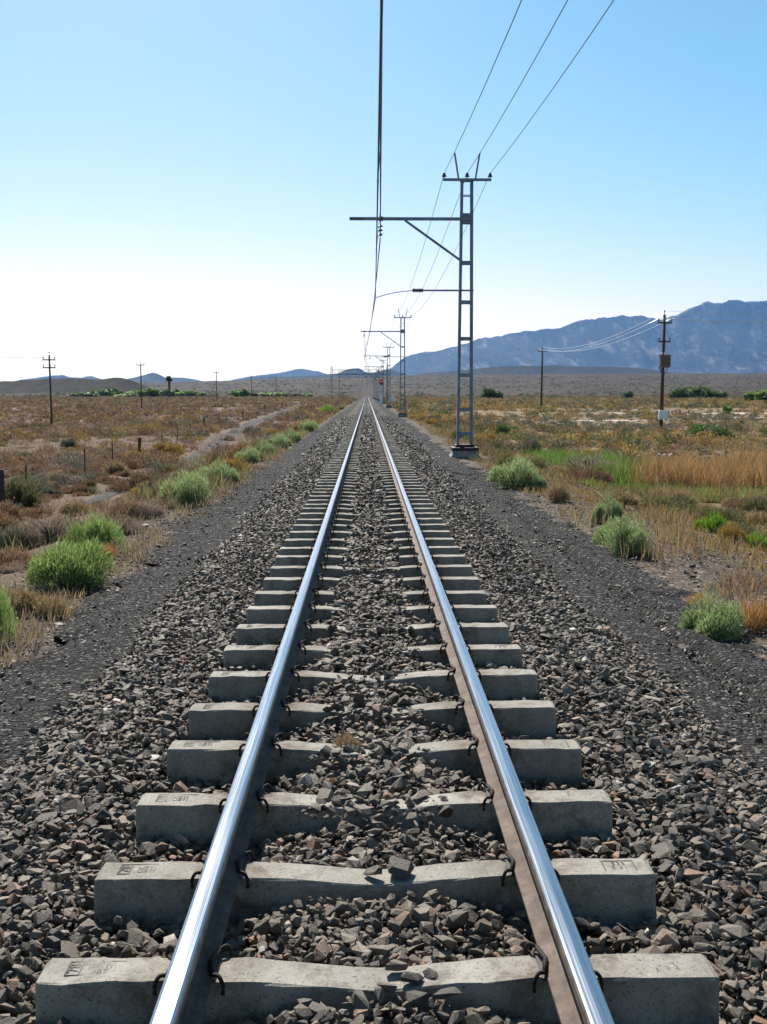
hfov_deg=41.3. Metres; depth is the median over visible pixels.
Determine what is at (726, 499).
shrub
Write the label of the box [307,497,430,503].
sleeper
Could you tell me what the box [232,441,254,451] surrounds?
scrub bush
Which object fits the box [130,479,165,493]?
shrub
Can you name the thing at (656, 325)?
power line
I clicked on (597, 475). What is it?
shrub
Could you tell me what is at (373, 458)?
sleeper
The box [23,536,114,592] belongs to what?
bush
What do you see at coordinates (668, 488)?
shrub
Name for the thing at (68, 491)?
shrub
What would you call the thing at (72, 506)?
shrub
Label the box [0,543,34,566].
shrub
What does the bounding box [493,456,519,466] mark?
shrub
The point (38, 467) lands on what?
shrub
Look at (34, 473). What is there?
shrub
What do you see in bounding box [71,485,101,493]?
shrub
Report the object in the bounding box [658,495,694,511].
shrub
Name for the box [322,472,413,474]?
sleeper
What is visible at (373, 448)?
sleeper
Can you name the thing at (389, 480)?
sleeper
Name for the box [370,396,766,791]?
gravel shoulder
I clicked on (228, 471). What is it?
bush
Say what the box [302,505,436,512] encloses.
sleeper
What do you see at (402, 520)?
sleeper
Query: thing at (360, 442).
sleeper
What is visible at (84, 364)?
power line
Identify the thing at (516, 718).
sleeper
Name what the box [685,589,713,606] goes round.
grass tuft
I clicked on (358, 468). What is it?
sleeper
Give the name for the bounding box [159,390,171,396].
tree
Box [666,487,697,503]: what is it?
shrub
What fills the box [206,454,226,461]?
scrub bush
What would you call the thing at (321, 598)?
sleeper
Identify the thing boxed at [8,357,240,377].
power line
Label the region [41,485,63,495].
shrub
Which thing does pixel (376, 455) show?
sleeper
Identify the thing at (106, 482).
shrub
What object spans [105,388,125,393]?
tree
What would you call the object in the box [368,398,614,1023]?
rail
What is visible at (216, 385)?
power pole
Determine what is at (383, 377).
electric mast
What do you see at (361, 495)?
sleeper
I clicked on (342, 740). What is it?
dry weed
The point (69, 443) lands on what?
bush
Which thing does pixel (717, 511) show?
shrub
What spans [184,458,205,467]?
shrub
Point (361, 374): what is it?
signal gantry
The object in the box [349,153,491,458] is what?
electric mast
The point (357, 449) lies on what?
sleeper
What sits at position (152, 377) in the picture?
hills
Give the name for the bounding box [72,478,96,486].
shrub
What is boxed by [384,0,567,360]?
power line
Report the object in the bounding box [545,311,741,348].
power line
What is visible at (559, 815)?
sleeper
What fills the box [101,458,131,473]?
shrub
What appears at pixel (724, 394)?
tree
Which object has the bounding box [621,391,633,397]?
tree
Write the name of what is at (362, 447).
sleeper
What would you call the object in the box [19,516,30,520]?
shrub
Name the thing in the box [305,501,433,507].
sleeper
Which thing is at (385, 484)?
sleeper
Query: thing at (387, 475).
sleeper
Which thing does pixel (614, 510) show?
bush
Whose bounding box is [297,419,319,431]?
bush
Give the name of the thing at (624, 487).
shrub
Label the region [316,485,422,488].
sleeper
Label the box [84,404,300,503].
dirt road
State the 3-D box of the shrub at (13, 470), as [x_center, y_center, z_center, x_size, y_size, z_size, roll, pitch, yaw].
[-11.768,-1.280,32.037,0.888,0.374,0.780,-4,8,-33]
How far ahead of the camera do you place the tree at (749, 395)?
248.75 m
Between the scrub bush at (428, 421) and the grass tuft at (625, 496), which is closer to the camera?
the grass tuft at (625, 496)
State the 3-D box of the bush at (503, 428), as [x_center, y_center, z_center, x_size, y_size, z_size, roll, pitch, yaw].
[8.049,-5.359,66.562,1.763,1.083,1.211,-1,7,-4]
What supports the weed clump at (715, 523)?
on the ground at (360, 389)
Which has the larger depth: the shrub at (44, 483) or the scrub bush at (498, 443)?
the scrub bush at (498, 443)
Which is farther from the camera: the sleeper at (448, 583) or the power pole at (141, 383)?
the power pole at (141, 383)
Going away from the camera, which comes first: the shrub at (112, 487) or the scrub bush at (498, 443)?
the shrub at (112, 487)
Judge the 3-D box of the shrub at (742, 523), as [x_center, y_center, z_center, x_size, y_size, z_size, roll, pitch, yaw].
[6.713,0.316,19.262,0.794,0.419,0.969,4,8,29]
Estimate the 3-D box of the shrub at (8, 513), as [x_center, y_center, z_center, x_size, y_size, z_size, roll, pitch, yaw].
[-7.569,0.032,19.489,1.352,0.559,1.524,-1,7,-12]
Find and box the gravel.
[0,467,766,769]
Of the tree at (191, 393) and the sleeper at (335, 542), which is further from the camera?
the tree at (191, 393)
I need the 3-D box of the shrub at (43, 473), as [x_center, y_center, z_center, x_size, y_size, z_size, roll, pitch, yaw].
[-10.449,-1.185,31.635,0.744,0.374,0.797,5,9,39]
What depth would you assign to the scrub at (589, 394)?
833.10 m
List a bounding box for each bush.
[0,522,34,551]
[0,584,18,643]
[4,473,44,507]
[16,512,73,542]
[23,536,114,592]
[59,436,76,447]
[63,510,125,548]
[106,515,148,534]
[126,500,165,518]
[153,440,185,453]
[157,468,213,506]
[161,463,182,471]
[188,463,215,479]
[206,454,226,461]
[206,455,239,484]
[209,455,250,471]
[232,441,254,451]
[234,445,261,463]
[249,436,262,444]
[255,438,275,454]
[265,428,279,434]
[267,433,292,448]
[284,428,301,441]
[292,421,303,430]
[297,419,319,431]
[319,403,334,412]
[424,418,438,424]
[449,428,473,438]
[473,434,491,442]
[483,430,497,440]
[486,440,507,450]
[486,454,537,488]
[494,423,518,433]
[518,435,542,454]
[525,467,548,490]
[544,479,572,501]
[559,449,624,477]
[589,489,624,522]
[591,524,614,543]
[597,510,652,556]
[678,586,747,641]
[684,423,736,438]
[715,522,747,544]
[734,593,766,631]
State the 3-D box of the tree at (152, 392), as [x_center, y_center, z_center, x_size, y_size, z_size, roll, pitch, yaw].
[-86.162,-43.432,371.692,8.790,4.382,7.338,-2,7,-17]
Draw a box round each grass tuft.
[0,583,46,616]
[26,592,76,617]
[99,543,117,557]
[593,485,643,506]
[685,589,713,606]
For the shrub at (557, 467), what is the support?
on the ground at (360, 389)
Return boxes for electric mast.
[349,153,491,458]
[361,308,411,416]
[364,360,385,403]
[365,367,379,401]
[366,373,377,400]
[369,342,393,407]
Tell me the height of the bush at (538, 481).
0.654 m
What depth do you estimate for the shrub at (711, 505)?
24.57 m
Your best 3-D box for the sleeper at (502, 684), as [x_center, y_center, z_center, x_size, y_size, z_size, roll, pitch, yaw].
[-0.063,1.108,6.433,2.065,0.252,0.202,0,6,-1]
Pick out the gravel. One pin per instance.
(693, 577)
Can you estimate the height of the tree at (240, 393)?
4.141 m
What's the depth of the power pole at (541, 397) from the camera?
142.01 m
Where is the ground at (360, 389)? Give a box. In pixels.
[0,373,766,663]
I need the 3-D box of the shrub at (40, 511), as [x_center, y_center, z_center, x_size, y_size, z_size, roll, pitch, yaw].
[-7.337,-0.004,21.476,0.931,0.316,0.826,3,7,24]
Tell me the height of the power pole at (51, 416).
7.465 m
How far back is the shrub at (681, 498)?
24.08 m
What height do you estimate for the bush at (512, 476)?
0.937 m
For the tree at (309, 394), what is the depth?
417.31 m
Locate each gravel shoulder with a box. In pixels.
[0,396,363,768]
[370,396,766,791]
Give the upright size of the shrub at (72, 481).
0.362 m
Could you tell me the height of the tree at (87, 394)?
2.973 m
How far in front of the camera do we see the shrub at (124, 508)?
18.65 m
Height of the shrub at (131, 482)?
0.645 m
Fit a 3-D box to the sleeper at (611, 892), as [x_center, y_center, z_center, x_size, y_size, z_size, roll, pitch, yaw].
[-0.030,1.418,3.797,2.064,0.253,0.199,0,7,-1]
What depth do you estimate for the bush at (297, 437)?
46.35 m
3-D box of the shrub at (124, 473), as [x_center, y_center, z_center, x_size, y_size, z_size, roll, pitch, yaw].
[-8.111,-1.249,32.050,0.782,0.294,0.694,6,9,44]
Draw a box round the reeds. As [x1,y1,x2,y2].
[617,436,766,503]
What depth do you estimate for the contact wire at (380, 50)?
11.57 m
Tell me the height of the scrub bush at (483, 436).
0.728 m
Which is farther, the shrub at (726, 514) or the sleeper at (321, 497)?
the shrub at (726, 514)
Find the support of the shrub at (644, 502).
on the ground at (360, 389)
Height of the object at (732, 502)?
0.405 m
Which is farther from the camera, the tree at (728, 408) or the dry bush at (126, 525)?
the tree at (728, 408)
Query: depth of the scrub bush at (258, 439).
44.72 m
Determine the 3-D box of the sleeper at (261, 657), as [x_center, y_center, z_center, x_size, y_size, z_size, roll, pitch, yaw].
[-0.073,1.033,7.094,2.064,0.252,0.197,0,7,-1]
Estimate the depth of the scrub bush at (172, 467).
29.72 m
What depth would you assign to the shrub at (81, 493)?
25.97 m
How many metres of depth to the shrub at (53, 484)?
27.49 m
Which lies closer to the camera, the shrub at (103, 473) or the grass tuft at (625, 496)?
the grass tuft at (625, 496)
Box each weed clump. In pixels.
[692,510,729,533]
[745,530,766,548]
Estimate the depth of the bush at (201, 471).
24.71 m
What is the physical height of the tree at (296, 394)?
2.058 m
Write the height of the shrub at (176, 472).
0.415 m
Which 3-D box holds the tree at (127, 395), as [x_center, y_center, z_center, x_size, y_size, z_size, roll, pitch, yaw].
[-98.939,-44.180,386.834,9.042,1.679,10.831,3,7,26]
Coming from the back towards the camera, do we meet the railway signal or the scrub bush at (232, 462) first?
the railway signal
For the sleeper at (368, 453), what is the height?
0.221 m
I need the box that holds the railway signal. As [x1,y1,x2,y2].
[379,379,382,405]
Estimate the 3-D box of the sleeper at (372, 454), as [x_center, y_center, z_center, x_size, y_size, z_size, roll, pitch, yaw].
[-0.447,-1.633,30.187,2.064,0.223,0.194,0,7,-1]
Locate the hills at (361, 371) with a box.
[244,368,402,379]
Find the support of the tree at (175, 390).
on the ground at (360, 389)
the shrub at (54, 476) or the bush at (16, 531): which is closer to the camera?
the bush at (16, 531)
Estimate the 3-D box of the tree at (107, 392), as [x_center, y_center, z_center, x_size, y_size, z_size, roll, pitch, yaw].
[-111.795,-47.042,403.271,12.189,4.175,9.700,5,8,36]
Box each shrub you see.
[0,500,24,528]
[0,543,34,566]
[0,561,28,573]
[1,467,23,474]
[4,469,10,477]
[6,501,25,508]
[10,517,26,525]
[17,473,50,483]
[18,476,48,490]
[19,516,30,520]
[20,462,57,475]
[20,504,54,515]
[21,510,35,515]
[26,512,46,519]
[27,471,39,475]
[38,469,51,476]
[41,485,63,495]
[44,493,61,499]
[45,480,61,488]
[46,468,72,481]
[53,464,74,473]
[53,496,92,516]
[57,475,83,484]
[57,483,89,493]
[67,469,89,475]
[70,491,90,495]
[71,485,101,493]
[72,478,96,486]
[80,472,103,480]
[89,470,107,475]
[96,475,120,482]
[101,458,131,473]
[101,480,116,484]
[102,497,153,517]
[102,512,131,523]
[103,479,129,491]
[112,468,133,475]
[121,466,174,489]
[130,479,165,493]
[137,476,170,487]
[148,459,183,472]
[150,480,183,493]
[170,468,185,478]
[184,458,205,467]
[204,449,244,462]
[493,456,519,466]
[523,455,549,468]
[547,462,569,474]
[565,464,615,483]
[609,485,644,498]
[610,485,631,492]
[630,498,657,508]
[638,490,698,513]
[644,484,675,499]
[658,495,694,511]
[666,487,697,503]
[683,505,708,515]
[686,504,748,520]
[693,504,750,525]
[698,503,717,508]
[699,496,720,502]
[715,518,757,533]
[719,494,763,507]
[720,496,739,505]
[741,495,766,514]
[744,508,766,523]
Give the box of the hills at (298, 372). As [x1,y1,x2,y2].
[230,369,324,380]
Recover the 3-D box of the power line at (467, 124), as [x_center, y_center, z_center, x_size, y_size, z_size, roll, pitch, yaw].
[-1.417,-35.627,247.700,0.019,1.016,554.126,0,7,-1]
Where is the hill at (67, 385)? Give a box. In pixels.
[0,378,148,392]
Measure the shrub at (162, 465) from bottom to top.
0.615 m
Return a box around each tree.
[68,391,102,396]
[89,388,117,395]
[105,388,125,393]
[113,394,137,396]
[124,389,136,394]
[136,387,159,396]
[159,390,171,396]
[162,388,183,396]
[165,375,172,396]
[175,390,198,395]
[197,391,206,395]
[229,389,250,396]
[259,391,284,396]
[289,393,302,396]
[301,393,313,396]
[480,388,504,397]
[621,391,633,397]
[668,388,689,397]
[682,385,707,397]
[704,387,720,397]
[713,390,728,397]
[722,405,732,412]
[743,391,755,399]
[753,389,766,400]
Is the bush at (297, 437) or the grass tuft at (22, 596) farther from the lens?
the bush at (297, 437)
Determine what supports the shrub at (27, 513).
on the ground at (360, 389)
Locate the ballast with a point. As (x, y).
(86, 745)
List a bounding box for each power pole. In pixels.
[42,352,55,423]
[140,362,144,407]
[216,371,218,399]
[537,346,547,408]
[658,310,671,429]
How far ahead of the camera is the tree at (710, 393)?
330.12 m
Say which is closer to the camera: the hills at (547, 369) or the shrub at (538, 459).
the shrub at (538, 459)
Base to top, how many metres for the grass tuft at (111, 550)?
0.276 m
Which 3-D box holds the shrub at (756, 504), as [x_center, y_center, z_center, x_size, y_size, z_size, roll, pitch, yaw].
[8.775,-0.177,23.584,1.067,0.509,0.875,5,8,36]
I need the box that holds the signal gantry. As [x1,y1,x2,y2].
[331,366,386,400]
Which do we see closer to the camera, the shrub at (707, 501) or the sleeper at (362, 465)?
the sleeper at (362, 465)
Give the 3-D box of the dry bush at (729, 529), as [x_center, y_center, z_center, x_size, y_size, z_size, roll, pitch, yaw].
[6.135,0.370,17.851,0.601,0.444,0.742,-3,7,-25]
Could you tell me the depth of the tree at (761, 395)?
238.66 m
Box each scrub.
[0,374,766,397]
[0,395,766,539]
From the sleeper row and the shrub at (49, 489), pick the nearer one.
the shrub at (49, 489)
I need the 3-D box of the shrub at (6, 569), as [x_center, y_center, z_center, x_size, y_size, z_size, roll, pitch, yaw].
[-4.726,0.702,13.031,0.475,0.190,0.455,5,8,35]
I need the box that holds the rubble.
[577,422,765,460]
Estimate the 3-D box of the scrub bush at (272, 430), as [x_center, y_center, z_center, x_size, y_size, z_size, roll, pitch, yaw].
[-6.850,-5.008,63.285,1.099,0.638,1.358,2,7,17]
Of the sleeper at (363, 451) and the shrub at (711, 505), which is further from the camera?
the sleeper at (363, 451)
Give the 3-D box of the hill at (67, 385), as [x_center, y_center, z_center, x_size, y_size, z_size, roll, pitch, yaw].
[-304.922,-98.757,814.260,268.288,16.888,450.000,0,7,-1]
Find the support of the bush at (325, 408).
on the ground at (360, 389)
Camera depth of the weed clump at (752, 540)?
17.55 m
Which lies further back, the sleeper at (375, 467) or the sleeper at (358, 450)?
the sleeper at (358, 450)
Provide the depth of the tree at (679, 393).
318.38 m
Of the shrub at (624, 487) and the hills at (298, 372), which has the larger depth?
the hills at (298, 372)
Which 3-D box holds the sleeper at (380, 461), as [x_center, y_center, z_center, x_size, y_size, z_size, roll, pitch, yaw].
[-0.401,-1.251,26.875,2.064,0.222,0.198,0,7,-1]
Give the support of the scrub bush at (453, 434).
on the ground at (360, 389)
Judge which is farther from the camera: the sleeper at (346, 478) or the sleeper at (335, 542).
the sleeper at (346, 478)
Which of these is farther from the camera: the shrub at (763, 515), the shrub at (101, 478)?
the shrub at (101, 478)
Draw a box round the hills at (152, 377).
[128,373,199,381]
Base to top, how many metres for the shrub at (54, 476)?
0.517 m
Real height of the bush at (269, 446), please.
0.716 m
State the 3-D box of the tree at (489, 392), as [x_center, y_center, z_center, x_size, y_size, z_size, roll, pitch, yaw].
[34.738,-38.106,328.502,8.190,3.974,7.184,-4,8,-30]
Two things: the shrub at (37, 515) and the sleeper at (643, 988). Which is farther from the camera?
the shrub at (37, 515)
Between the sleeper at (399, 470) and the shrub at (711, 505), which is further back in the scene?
the shrub at (711, 505)
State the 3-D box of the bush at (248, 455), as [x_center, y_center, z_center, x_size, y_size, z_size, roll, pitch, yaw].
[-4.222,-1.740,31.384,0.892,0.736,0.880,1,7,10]
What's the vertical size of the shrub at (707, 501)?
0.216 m
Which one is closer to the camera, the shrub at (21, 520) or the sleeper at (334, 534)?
the sleeper at (334, 534)
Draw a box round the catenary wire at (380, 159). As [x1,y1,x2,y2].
[364,33,382,386]
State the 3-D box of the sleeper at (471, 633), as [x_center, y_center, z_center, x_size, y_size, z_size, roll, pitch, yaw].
[-0.082,0.956,7.758,2.063,0.252,0.197,0,7,-1]
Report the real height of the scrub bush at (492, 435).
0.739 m
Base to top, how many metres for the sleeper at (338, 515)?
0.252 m
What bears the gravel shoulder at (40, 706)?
on the ground at (360, 389)
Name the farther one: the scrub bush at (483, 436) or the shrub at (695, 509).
the scrub bush at (483, 436)
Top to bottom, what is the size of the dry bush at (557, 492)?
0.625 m
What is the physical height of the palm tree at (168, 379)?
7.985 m
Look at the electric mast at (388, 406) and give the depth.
157.64 m
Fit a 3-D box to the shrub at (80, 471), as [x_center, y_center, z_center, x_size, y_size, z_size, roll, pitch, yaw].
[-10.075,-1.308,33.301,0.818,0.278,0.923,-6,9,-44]
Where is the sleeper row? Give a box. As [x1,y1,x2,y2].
[362,397,371,402]
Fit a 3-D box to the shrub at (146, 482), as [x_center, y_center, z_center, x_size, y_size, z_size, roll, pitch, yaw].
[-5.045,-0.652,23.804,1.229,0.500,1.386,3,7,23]
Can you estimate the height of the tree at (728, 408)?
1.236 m
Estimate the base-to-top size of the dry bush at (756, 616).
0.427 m
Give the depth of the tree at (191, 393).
391.07 m
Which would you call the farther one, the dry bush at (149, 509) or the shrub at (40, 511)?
the shrub at (40, 511)
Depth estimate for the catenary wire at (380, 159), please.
16.94 m
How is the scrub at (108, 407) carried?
on the ground at (360, 389)
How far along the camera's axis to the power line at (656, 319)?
73.03 m
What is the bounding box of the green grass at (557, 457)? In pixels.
[521,445,766,498]
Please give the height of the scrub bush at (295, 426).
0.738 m
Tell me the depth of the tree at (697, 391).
323.99 m
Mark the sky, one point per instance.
(182, 182)
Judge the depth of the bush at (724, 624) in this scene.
9.15 m
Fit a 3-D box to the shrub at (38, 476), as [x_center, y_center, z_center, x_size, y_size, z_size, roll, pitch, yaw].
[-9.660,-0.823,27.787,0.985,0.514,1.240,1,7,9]
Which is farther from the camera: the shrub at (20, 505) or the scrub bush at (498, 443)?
the scrub bush at (498, 443)
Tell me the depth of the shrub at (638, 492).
26.79 m
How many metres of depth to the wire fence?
30.50 m
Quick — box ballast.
[0,413,766,1023]
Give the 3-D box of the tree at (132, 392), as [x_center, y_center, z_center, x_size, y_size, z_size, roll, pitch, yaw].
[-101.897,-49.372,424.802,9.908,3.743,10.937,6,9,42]
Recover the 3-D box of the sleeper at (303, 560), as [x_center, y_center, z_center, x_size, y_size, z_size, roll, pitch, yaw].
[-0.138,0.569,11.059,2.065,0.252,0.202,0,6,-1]
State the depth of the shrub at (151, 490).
21.90 m
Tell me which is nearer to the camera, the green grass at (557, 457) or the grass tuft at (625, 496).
the grass tuft at (625, 496)
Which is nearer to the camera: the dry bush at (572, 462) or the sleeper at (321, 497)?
the sleeper at (321, 497)
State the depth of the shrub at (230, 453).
31.74 m
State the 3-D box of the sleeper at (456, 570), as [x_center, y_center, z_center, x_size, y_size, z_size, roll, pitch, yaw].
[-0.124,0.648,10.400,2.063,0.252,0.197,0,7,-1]
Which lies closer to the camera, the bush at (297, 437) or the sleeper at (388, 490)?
the sleeper at (388, 490)
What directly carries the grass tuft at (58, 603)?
on the ground at (360, 389)
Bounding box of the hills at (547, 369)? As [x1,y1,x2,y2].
[419,365,687,374]
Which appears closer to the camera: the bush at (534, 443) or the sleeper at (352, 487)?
the sleeper at (352, 487)
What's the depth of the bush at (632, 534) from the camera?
13.90 m
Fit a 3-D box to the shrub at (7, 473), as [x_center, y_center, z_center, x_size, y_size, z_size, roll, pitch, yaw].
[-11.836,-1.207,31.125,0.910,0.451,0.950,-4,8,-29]
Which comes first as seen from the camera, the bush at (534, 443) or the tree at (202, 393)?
the bush at (534, 443)
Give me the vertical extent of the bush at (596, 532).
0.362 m
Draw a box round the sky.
[0,0,766,380]
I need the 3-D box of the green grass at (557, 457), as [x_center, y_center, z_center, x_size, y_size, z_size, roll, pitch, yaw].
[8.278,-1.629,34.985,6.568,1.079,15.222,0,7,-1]
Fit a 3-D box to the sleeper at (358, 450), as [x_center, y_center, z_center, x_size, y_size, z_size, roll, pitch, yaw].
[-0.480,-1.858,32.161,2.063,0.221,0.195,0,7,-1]
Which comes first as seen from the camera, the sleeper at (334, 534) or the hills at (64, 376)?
the sleeper at (334, 534)
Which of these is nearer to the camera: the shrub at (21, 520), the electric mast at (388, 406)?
the shrub at (21, 520)
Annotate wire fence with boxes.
[0,402,281,503]
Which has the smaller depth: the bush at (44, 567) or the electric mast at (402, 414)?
the bush at (44, 567)
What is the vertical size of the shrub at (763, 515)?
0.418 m
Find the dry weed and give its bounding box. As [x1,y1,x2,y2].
[332,731,364,748]
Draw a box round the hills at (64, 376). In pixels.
[22,375,99,379]
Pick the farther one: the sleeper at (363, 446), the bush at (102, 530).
the sleeper at (363, 446)
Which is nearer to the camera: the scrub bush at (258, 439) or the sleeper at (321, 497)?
the sleeper at (321, 497)
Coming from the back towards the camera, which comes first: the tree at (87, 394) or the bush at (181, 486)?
the tree at (87, 394)
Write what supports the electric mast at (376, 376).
on the ground at (360, 389)
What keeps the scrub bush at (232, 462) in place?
on the ground at (360, 389)
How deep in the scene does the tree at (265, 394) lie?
396.80 m
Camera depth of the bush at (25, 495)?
23.13 m
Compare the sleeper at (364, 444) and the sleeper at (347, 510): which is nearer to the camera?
the sleeper at (347, 510)
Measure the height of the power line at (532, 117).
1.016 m
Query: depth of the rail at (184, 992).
3.79 m
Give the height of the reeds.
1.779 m
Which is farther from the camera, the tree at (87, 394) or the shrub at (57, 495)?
the tree at (87, 394)
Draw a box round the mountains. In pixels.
[390,300,766,374]
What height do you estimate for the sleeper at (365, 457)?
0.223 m
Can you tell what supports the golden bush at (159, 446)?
on the ground at (360, 389)
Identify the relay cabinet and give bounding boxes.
[389,396,394,403]
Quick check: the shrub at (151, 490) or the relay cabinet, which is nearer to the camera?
the shrub at (151, 490)
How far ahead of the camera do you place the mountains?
7993.21 m
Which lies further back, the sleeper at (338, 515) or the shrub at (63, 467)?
the shrub at (63, 467)
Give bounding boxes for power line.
[0,356,258,378]
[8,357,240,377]
[379,0,521,360]
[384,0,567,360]
[388,0,613,360]
[540,318,741,350]
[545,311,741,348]
[549,318,738,350]
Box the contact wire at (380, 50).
[364,0,382,381]
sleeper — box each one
[36,941,718,1023]
[94,848,655,930]
[136,781,612,851]
[167,732,581,789]
[188,694,555,740]
[208,664,537,702]
[223,639,521,670]
[236,618,508,644]
[246,601,497,623]
[254,587,486,605]
[263,573,479,590]
[270,561,472,577]
[275,552,465,565]
[280,543,459,555]
[284,535,454,546]
[289,528,450,538]
[293,521,446,530]
[296,516,442,524]
[299,510,439,518]
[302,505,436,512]
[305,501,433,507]
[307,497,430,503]
[309,493,428,499]
[311,490,425,496]
[314,488,423,491]
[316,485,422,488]
[317,482,420,485]
[318,479,418,481]
[320,476,416,479]
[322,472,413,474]
[322,474,415,476]
[324,469,413,472]
[325,468,411,469]
[326,466,410,467]
[328,464,409,465]
[329,460,406,462]
[329,462,408,464]
[331,457,405,458]
[331,459,406,460]
[332,456,404,457]
[333,455,403,456]
[334,452,401,453]
[334,453,402,454]
[335,451,401,451]
[336,448,399,449]
[336,450,400,450]
[337,447,399,448]
[338,445,397,446]
[338,446,398,447]
[339,443,396,444]
[340,442,395,442]
[341,441,395,441]
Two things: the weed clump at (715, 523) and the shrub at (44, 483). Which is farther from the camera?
the shrub at (44, 483)
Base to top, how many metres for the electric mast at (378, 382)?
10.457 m
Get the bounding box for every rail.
[149,399,365,1023]
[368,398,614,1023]
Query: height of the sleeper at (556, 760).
0.253 m
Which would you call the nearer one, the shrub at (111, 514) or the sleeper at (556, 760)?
the sleeper at (556, 760)
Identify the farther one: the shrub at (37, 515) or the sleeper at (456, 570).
the shrub at (37, 515)
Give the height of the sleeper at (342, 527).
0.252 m
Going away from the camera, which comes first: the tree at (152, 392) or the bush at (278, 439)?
the bush at (278, 439)
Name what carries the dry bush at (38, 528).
on the ground at (360, 389)
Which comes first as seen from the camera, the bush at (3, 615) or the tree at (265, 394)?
the bush at (3, 615)
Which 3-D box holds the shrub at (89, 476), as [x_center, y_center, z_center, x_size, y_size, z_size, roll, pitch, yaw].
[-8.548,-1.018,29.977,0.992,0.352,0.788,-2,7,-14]
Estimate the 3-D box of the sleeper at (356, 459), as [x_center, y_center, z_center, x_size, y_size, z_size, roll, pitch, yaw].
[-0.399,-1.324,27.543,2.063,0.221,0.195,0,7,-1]

